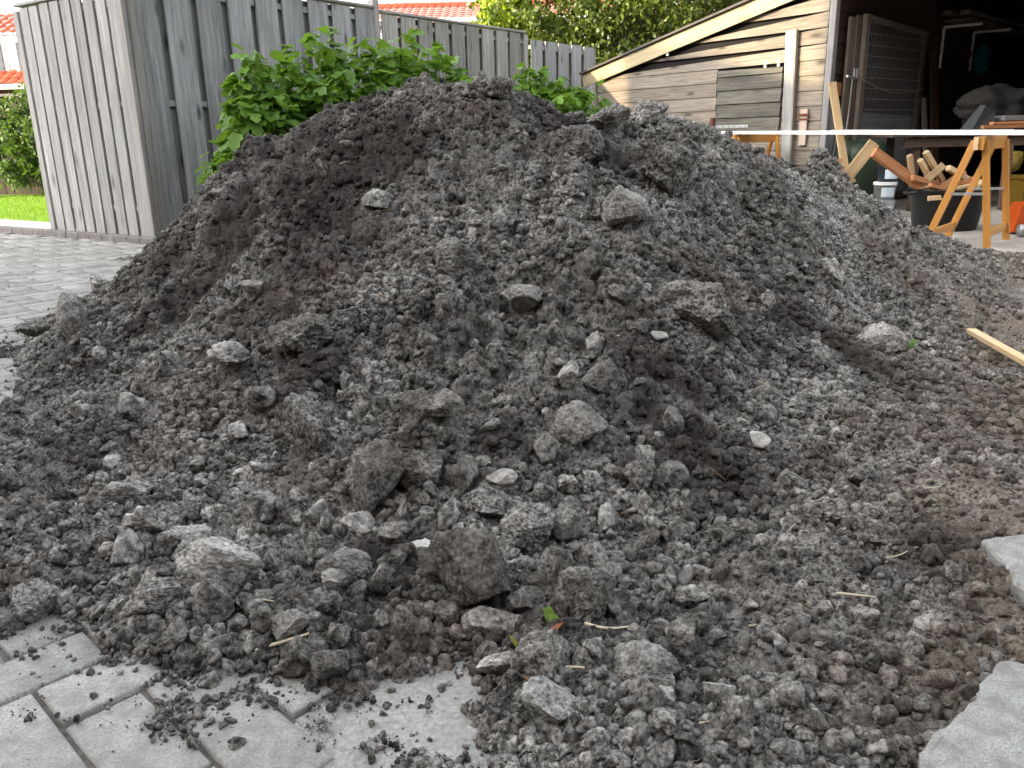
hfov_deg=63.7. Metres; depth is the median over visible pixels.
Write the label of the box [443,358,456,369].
soil clod
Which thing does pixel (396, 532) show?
soil clod
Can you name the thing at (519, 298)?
rock
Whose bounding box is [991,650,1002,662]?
soil clod
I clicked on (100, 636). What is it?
soil clod
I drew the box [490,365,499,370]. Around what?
soil clod
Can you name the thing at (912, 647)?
soil clod
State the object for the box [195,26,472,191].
leafy shrub
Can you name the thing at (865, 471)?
soil clod
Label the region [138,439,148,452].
soil clod
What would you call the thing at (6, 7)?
sky
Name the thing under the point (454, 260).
soil clod
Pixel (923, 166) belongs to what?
wood offcut
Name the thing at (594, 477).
soil clod
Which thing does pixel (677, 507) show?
soil clod
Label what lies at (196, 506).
soil clod
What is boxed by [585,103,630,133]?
soil clod
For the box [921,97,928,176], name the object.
plank
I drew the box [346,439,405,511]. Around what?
soil clod
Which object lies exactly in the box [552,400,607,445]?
soil clod
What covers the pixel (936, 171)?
wood offcut
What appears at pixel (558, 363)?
soil clod
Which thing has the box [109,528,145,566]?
soil clod
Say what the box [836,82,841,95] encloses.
wood block
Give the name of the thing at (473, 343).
soil clod
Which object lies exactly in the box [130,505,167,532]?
soil clod
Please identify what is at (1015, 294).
ground
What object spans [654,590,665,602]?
soil clod
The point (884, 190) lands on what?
paint bucket
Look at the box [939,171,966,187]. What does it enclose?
wood offcut
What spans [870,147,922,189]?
wood offcut
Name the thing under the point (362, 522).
soil clod
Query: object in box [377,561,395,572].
soil clod
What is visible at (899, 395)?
soil clod
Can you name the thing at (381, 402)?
soil clod
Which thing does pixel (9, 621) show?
soil clod
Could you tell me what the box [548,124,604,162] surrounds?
soil clod
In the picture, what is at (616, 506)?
soil clod
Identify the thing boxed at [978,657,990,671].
soil clod
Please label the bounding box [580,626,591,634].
soil clod
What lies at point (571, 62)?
board fence
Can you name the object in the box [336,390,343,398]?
soil clod
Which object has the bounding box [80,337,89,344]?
soil clod
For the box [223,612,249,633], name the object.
soil clod
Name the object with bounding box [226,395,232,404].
soil clod
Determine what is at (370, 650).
soil clod
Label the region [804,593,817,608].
soil clod
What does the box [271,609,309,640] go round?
soil clod
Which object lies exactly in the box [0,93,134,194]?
garden fence
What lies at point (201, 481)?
soil clod
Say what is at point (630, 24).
tree
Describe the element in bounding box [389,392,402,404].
soil clod
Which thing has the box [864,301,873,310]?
soil clod
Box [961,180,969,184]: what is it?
wood offcut
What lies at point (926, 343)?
soil clod
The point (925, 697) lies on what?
soil clod
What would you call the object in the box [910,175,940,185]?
wood offcut
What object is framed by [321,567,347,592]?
soil clod
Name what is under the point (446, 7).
terraced house
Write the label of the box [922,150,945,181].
wood offcut
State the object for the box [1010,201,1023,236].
power tool
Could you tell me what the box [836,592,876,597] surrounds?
dry root
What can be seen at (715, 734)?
soil clod
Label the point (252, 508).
soil clod
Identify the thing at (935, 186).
wood offcut
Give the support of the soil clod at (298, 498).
on the soil heap
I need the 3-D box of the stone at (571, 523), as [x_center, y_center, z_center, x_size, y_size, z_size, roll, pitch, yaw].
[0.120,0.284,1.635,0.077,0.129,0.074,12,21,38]
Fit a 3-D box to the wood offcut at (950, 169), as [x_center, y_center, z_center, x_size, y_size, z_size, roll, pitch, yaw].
[3.632,-1.703,6.696,0.282,0.156,0.045,-8,18,-21]
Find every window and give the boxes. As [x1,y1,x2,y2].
[0,39,9,73]
[12,39,21,72]
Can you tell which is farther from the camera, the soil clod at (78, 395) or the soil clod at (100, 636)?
the soil clod at (78, 395)
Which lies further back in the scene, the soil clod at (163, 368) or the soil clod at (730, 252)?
the soil clod at (730, 252)
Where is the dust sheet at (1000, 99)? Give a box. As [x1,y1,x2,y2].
[953,83,1023,129]
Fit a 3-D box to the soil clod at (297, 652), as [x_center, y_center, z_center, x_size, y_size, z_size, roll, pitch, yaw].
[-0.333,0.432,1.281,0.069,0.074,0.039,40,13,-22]
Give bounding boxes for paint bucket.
[873,181,897,199]
[877,163,901,181]
[882,199,895,208]
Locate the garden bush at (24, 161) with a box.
[0,82,44,195]
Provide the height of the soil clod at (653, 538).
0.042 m
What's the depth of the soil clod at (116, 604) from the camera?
1.41 m
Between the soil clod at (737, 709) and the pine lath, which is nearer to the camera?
the soil clod at (737, 709)
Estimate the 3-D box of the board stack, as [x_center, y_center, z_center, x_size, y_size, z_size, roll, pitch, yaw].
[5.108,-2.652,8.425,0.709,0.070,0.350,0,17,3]
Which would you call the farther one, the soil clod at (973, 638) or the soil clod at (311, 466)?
the soil clod at (311, 466)
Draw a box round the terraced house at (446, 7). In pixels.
[379,0,627,53]
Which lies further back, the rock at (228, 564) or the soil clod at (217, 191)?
the soil clod at (217, 191)
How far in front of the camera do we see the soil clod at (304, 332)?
2.25 m
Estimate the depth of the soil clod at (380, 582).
1.42 m
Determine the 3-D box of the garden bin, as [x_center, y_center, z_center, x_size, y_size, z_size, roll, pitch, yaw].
[3.595,-2.158,8.512,0.500,0.715,0.497,-1,17,0]
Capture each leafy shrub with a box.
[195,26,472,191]
[460,62,610,116]
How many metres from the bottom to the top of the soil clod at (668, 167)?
0.198 m
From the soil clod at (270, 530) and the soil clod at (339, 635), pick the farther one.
the soil clod at (270, 530)
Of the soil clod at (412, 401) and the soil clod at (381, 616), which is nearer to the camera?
the soil clod at (381, 616)
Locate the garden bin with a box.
[836,139,887,194]
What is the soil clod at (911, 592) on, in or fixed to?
on the soil heap
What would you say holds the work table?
on the shed floor
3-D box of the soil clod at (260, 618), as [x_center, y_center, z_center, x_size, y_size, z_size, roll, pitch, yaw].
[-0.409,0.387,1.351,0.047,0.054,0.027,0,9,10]
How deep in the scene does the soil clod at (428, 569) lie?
1.47 m
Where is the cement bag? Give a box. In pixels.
[960,105,993,129]
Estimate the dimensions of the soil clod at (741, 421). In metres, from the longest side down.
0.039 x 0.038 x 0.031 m
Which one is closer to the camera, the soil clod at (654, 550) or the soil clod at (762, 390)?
the soil clod at (654, 550)
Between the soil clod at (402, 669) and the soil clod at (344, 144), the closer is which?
the soil clod at (402, 669)
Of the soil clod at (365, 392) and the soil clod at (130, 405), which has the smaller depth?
the soil clod at (365, 392)
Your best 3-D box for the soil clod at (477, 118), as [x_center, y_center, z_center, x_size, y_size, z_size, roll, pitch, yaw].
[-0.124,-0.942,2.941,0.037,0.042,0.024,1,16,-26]
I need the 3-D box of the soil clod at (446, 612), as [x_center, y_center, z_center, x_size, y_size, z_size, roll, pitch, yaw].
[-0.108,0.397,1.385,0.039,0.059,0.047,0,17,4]
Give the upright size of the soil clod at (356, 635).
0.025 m
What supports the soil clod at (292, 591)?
on the soil heap
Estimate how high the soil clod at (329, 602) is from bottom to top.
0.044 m
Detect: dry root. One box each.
[255,632,308,650]
[560,666,584,668]
[584,622,628,629]
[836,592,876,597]
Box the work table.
[868,135,1023,211]
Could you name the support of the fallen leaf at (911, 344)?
on the soil heap
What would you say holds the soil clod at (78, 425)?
on the soil heap
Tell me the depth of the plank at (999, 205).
7.30 m
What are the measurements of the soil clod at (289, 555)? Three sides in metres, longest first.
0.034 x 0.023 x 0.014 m
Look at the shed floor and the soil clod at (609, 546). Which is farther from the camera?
the shed floor
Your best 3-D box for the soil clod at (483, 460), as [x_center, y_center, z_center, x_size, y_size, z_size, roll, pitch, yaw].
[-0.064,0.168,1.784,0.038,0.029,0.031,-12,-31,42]
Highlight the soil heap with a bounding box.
[0,70,1023,767]
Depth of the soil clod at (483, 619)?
1.34 m
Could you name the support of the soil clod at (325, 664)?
on the soil heap
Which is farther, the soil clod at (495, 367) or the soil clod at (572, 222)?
the soil clod at (572, 222)
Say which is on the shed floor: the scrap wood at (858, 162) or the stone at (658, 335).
the scrap wood at (858, 162)
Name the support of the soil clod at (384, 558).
on the soil heap
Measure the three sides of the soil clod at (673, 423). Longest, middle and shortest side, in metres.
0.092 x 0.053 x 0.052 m
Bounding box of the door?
[852,14,929,198]
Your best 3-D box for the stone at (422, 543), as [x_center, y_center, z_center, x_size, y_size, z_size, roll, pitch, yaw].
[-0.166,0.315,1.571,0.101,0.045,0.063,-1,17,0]
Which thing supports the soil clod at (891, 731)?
on the soil heap
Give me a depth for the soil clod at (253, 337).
2.38 m
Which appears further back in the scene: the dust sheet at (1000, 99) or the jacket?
the jacket
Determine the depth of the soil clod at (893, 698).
1.15 m
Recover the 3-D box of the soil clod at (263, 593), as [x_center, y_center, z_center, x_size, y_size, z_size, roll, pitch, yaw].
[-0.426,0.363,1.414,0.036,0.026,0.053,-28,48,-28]
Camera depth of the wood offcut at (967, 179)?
6.64 m
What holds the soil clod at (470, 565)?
on the soil heap
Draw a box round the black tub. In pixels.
[903,187,993,231]
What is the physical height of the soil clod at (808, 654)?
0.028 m
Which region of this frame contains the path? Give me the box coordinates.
[0,219,76,229]
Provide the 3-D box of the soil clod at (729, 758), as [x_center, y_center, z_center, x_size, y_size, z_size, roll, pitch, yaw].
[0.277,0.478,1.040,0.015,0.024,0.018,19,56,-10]
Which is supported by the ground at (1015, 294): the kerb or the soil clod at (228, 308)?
the kerb
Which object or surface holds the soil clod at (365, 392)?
on the soil heap
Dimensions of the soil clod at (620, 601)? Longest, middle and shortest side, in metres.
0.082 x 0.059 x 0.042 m
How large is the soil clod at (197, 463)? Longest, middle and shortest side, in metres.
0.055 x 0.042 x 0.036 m
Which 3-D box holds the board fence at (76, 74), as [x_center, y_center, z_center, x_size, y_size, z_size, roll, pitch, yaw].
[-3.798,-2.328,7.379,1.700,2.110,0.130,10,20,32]
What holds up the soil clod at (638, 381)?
on the soil heap
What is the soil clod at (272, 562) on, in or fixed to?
on the soil heap
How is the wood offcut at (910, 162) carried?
in the black tub
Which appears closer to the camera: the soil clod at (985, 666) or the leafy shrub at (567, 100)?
the soil clod at (985, 666)
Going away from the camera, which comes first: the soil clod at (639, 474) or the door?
the soil clod at (639, 474)
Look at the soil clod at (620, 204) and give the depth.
2.53 m
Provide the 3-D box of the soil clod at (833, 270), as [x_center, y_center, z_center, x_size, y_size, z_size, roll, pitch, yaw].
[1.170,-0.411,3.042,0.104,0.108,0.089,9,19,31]
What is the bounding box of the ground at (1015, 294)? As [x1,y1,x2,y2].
[6,219,1023,301]
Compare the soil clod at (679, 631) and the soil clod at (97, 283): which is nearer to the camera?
the soil clod at (679, 631)
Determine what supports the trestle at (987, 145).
on the shed floor
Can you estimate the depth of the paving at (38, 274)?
1.25 m
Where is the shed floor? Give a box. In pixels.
[894,182,1023,251]
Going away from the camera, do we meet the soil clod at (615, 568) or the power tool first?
the soil clod at (615, 568)
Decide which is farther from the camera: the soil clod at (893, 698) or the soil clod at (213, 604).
the soil clod at (213, 604)
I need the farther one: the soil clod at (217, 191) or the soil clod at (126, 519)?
the soil clod at (217, 191)
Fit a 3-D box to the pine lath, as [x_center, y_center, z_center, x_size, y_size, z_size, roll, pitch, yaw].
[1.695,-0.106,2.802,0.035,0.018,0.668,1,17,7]
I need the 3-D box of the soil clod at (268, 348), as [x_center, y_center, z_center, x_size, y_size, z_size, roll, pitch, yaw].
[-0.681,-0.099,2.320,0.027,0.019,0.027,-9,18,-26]
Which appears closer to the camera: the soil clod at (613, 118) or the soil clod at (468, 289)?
the soil clod at (468, 289)
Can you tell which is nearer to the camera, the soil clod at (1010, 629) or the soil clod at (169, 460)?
the soil clod at (1010, 629)
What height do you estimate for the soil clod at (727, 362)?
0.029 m
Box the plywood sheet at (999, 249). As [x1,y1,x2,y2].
[991,246,1013,251]
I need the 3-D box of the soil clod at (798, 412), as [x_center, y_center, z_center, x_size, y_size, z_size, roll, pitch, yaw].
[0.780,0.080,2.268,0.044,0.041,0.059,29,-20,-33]
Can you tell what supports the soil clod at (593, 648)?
on the soil heap
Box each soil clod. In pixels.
[0,606,26,632]
[8,580,61,623]
[15,318,50,337]
[56,292,86,339]
[68,593,81,609]
[69,390,86,402]
[70,403,90,418]
[73,423,81,429]
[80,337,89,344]
[88,438,102,451]
[89,274,110,294]
[90,392,103,403]
[91,345,106,363]
[94,628,108,643]
[96,478,153,505]
[99,440,117,453]
[103,454,120,468]
[106,595,129,613]
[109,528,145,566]
[118,392,147,420]
[120,513,133,528]
[122,577,183,616]
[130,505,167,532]
[130,567,141,586]
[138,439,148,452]
[146,613,167,633]
[153,353,170,382]
[155,523,212,549]
[157,616,189,652]
[158,351,181,367]
[159,451,177,470]
[162,385,173,395]
[169,537,203,561]
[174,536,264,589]
[176,340,187,347]
[177,430,198,446]
[189,455,204,472]
[189,503,201,510]
[192,577,234,626]
[194,475,208,487]
[196,671,219,688]
[200,507,214,521]
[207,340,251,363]
[210,187,223,196]
[221,525,235,540]
[223,302,234,314]
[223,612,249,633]
[224,279,235,291]
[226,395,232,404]
[228,420,247,440]
[228,736,246,750]
[235,489,278,528]
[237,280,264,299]
[244,384,276,408]
[249,605,272,633]
[250,334,256,341]
[254,589,274,597]
[262,549,280,573]
[264,525,278,537]
[265,346,272,350]
[270,423,279,428]
[271,312,335,351]
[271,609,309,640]
[275,635,316,676]
[278,393,331,461]
[283,549,295,560]
[283,582,309,603]
[288,487,310,510]
[305,499,329,525]
[306,548,329,567]
[308,462,315,471]
[310,649,349,679]
[313,532,322,548]
[314,546,372,582]
[316,159,328,177]
[318,591,341,615]
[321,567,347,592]
[325,284,334,292]
[328,622,349,648]
[336,315,348,326]
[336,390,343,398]
[339,140,354,148]
[339,510,377,538]
[340,371,357,389]
[346,411,357,425]
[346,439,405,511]
[348,388,353,396]
[352,629,362,642]
[360,387,371,400]
[364,642,376,661]
[369,563,391,595]
[373,394,390,409]
[374,608,388,628]
[375,521,414,543]
[376,554,388,563]
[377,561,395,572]
[379,411,389,421]
[386,585,401,601]
[388,548,407,568]
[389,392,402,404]
[391,334,400,343]
[392,605,420,652]
[395,659,411,677]
[396,500,407,519]
[398,448,443,491]
[400,206,409,215]
[400,390,431,426]
[418,546,441,583]
[421,388,465,416]
[423,480,438,497]
[429,528,510,608]
[434,238,483,281]
[434,600,458,627]
[436,622,446,631]
[437,495,459,531]
[442,454,478,492]
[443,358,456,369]
[461,606,518,636]
[464,281,473,299]
[465,484,505,517]
[467,522,484,529]
[469,338,478,348]
[473,114,481,124]
[473,640,496,663]
[475,454,490,467]
[476,651,511,674]
[478,356,483,365]
[479,418,500,432]
[485,75,513,99]
[489,204,517,232]
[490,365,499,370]
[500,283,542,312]
[500,501,555,556]
[501,585,545,613]
[505,359,515,366]
[509,628,572,680]
[519,351,526,361]
[533,431,559,465]
[533,482,554,500]
[539,545,570,585]
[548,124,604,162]
[550,357,564,368]
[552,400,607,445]
[554,566,616,623]
[556,474,580,493]
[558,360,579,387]
[564,754,572,765]
[568,553,576,566]
[569,218,576,229]
[576,247,603,279]
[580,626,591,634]
[582,357,621,396]
[582,469,602,484]
[582,537,608,567]
[582,639,601,658]
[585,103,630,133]
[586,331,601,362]
[596,561,622,588]
[596,684,606,699]
[598,502,618,532]
[602,185,650,225]
[603,463,619,477]
[604,541,615,550]
[607,589,640,618]
[608,284,631,303]
[610,502,620,511]
[613,639,681,682]
[615,488,628,502]
[623,459,655,490]
[626,435,629,446]
[629,99,669,126]
[632,377,646,385]
[633,444,655,459]
[638,490,653,513]
[640,621,647,626]
[641,141,699,197]
[644,296,655,310]
[647,527,659,546]
[650,543,657,556]
[652,707,676,736]
[653,431,664,440]
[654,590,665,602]
[658,460,689,488]
[661,279,739,339]
[662,405,683,437]
[664,616,695,649]
[668,500,684,514]
[674,584,710,608]
[681,750,684,760]
[685,204,695,213]
[688,701,702,717]
[698,552,711,563]
[703,682,735,708]
[705,198,712,206]
[705,728,725,742]
[722,244,738,261]
[722,694,754,725]
[724,358,729,367]
[724,754,736,762]
[735,416,746,425]
[754,385,769,394]
[756,325,768,333]
[758,289,776,308]
[769,738,806,766]
[776,468,809,491]
[789,406,806,418]
[790,496,847,525]
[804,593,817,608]
[805,651,816,657]
[814,257,845,287]
[820,703,831,712]
[849,463,891,486]
[849,738,865,756]
[851,604,880,627]
[852,676,858,685]
[856,321,908,352]
[862,654,881,673]
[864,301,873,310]
[873,589,884,597]
[886,726,897,735]
[888,619,897,625]
[889,693,899,704]
[894,734,907,750]
[895,392,902,399]
[900,635,925,661]
[903,583,919,601]
[905,333,911,338]
[913,612,938,632]
[915,693,932,703]
[919,340,930,347]
[930,338,938,344]
[943,702,952,708]
[944,559,968,585]
[966,633,980,644]
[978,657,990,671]
[978,671,990,681]
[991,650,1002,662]
[1002,624,1016,633]
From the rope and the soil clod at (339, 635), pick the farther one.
the rope
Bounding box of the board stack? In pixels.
[981,121,1023,128]
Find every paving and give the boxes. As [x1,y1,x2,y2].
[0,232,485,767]
[294,668,492,767]
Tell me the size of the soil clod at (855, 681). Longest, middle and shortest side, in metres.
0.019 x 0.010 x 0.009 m
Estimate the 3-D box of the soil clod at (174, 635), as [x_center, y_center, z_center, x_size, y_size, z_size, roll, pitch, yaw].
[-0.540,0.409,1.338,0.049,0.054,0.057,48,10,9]
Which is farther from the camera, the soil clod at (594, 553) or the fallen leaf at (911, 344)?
the fallen leaf at (911, 344)
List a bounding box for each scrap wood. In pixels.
[828,81,848,168]
[844,167,851,174]
[848,139,878,177]
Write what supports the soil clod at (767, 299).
on the soil heap
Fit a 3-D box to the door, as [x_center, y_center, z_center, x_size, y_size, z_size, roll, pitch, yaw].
[4.249,-2.986,9.331,1.566,2.105,0.070,-16,22,-40]
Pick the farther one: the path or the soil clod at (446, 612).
the path
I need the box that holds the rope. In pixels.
[862,79,923,93]
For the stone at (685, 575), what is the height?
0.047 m
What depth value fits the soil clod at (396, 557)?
1.51 m
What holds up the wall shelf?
attached to the timber shed
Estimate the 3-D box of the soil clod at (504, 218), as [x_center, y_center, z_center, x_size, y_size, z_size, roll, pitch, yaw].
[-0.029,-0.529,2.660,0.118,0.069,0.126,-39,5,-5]
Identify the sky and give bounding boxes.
[0,0,714,34]
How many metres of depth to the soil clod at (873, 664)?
1.22 m
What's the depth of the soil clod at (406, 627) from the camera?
1.31 m
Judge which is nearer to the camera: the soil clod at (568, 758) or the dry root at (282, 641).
the soil clod at (568, 758)
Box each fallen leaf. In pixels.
[509,635,517,646]
[542,606,558,623]
[551,622,562,630]
[907,339,917,348]
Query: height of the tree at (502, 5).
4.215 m
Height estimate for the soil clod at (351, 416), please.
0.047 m
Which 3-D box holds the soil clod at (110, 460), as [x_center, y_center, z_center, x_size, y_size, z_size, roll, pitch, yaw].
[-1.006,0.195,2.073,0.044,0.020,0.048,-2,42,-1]
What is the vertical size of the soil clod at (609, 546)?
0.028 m
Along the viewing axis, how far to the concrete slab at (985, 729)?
1.04 m
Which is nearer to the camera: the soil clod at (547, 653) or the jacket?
the soil clod at (547, 653)
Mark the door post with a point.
(850, 78)
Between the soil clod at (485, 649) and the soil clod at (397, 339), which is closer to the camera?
the soil clod at (485, 649)
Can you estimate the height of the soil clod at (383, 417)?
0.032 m
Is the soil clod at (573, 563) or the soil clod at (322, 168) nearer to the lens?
the soil clod at (573, 563)
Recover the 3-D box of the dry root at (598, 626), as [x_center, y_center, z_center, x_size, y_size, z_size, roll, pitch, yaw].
[0.156,0.390,1.327,0.079,0.012,0.014,-1,17,0]
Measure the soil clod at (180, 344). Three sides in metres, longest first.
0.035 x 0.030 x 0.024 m
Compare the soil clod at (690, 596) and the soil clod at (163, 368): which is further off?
the soil clod at (163, 368)
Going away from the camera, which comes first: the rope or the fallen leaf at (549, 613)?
the fallen leaf at (549, 613)
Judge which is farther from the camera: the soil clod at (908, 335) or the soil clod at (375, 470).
the soil clod at (908, 335)
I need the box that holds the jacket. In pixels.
[972,42,991,74]
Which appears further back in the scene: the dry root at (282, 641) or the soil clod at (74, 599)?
the soil clod at (74, 599)
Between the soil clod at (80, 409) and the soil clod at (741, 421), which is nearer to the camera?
the soil clod at (741, 421)
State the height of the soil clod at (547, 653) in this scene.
0.086 m
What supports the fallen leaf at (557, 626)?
on the soil crumbs
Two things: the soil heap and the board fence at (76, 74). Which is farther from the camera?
the board fence at (76, 74)
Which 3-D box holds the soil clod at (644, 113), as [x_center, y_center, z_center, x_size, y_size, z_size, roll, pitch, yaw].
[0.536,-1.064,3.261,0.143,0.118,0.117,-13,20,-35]
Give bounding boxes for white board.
[722,130,1023,134]
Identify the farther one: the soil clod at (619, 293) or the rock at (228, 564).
the soil clod at (619, 293)
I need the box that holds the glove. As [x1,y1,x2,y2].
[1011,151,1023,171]
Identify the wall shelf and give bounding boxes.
[939,9,1023,70]
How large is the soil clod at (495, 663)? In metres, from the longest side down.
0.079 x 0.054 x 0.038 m
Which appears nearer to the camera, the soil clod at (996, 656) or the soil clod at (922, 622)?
the soil clod at (996, 656)
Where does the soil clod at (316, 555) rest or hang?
on the soil heap
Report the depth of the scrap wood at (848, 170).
7.85 m
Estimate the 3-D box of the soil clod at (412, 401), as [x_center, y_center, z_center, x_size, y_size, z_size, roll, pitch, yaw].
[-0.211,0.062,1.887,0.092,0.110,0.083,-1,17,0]
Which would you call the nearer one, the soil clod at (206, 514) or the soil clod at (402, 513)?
the soil clod at (402, 513)
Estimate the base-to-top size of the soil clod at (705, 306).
0.181 m
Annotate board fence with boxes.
[12,0,157,236]
[125,0,380,231]
[379,10,528,91]
[528,40,595,113]
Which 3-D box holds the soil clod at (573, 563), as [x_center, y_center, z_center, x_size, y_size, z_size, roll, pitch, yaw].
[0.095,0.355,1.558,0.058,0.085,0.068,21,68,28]
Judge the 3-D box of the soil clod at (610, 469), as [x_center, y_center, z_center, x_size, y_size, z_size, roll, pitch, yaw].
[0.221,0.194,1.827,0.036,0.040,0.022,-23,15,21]
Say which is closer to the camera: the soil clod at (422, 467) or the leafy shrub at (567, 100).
the soil clod at (422, 467)
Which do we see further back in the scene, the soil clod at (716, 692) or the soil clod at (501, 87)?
the soil clod at (501, 87)
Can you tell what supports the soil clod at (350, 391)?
on the soil heap
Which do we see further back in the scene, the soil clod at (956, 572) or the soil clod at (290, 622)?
the soil clod at (956, 572)
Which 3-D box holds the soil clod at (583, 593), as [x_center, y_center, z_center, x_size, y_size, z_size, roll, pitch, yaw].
[0.120,0.361,1.390,0.096,0.116,0.093,9,20,31]
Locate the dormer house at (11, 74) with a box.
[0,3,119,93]
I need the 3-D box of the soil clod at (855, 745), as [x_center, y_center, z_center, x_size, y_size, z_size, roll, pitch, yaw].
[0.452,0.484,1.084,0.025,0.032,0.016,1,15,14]
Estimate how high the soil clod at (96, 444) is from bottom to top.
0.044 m
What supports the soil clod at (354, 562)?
on the soil heap
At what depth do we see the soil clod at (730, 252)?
2.82 m
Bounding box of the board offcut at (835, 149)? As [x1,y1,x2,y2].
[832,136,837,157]
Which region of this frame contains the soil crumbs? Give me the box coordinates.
[0,70,1023,767]
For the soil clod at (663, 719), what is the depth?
1.07 m
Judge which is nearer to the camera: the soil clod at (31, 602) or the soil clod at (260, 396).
the soil clod at (31, 602)
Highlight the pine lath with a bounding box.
[966,328,1023,365]
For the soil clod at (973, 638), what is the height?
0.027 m
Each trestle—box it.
[731,134,780,158]
[929,135,1009,247]
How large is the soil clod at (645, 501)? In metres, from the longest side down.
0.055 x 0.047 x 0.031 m
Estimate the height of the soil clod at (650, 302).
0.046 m
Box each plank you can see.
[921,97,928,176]
[929,50,938,179]
[997,143,1013,209]
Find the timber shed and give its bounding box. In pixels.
[579,0,1023,189]
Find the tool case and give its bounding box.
[994,115,1023,120]
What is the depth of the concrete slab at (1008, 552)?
1.45 m
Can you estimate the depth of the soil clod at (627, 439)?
1.91 m
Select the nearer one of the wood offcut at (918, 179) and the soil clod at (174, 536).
the soil clod at (174, 536)
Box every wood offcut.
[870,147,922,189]
[906,154,914,186]
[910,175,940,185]
[917,158,933,179]
[921,162,945,187]
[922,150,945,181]
[927,195,941,200]
[928,183,946,189]
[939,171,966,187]
[945,165,969,179]
[956,181,981,189]
[958,176,972,185]
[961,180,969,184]
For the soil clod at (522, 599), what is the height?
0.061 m
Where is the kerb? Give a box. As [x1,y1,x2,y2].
[0,225,155,243]
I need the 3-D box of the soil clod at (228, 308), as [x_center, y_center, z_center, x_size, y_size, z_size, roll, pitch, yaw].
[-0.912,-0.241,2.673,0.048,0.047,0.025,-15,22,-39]
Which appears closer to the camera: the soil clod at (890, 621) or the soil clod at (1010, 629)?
the soil clod at (1010, 629)
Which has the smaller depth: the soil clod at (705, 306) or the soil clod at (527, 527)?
the soil clod at (527, 527)
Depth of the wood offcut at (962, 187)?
6.58 m
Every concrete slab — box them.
[918,661,1023,767]
[980,534,1023,604]
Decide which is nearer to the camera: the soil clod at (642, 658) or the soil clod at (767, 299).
the soil clod at (642, 658)
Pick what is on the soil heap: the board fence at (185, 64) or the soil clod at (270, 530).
the soil clod at (270, 530)
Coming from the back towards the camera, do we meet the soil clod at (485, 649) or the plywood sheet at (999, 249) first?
the plywood sheet at (999, 249)
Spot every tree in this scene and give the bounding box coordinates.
[444,0,742,92]
[466,0,541,78]
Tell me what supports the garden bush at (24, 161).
on the lawn at (9, 195)
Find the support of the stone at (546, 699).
on the soil heap
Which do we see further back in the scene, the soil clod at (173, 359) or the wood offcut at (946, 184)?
the wood offcut at (946, 184)
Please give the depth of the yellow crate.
7.99 m
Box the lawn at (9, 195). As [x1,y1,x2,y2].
[0,186,49,221]
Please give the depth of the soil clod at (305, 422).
1.89 m
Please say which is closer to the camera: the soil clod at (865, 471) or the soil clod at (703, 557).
the soil clod at (703, 557)
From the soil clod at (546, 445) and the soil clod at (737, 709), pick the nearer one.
the soil clod at (737, 709)
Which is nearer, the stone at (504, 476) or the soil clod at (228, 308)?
the stone at (504, 476)
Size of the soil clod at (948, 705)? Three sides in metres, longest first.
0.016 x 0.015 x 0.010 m
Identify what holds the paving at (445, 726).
on the paving at (38, 274)
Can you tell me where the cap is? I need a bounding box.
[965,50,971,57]
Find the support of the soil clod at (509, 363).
on the soil heap
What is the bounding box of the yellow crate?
[1010,174,1023,205]
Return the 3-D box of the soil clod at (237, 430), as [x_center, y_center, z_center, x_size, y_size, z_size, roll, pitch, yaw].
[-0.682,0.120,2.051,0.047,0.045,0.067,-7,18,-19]
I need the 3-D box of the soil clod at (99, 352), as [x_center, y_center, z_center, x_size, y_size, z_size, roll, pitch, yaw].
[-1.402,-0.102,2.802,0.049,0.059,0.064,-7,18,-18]
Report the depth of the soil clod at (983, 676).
1.16 m
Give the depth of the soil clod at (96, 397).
2.42 m
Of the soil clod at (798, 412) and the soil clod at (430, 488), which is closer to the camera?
the soil clod at (430, 488)
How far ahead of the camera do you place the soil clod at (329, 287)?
2.43 m
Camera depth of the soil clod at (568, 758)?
1.06 m
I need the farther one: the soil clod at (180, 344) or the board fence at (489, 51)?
the board fence at (489, 51)
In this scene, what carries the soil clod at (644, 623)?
on the soil heap
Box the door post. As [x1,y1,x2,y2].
[841,15,862,141]
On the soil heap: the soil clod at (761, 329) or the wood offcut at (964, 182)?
the soil clod at (761, 329)
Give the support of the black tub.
on the shed floor
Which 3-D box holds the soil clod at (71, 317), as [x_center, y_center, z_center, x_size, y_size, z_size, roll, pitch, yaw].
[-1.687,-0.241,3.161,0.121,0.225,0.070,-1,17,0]
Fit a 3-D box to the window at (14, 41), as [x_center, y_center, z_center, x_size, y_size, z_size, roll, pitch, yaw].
[-11.837,-8.102,20.371,0.900,0.820,0.095,-1,17,0]
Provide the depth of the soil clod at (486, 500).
1.66 m
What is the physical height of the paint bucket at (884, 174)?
0.164 m
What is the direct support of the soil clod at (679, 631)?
on the soil heap
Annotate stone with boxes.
[361,188,393,208]
[412,538,429,556]
[486,468,517,485]
[520,676,582,724]
[550,495,589,542]
[651,331,667,340]
[678,564,691,584]
[750,431,770,448]
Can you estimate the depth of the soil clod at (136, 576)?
1.47 m
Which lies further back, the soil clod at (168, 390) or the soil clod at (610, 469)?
the soil clod at (168, 390)

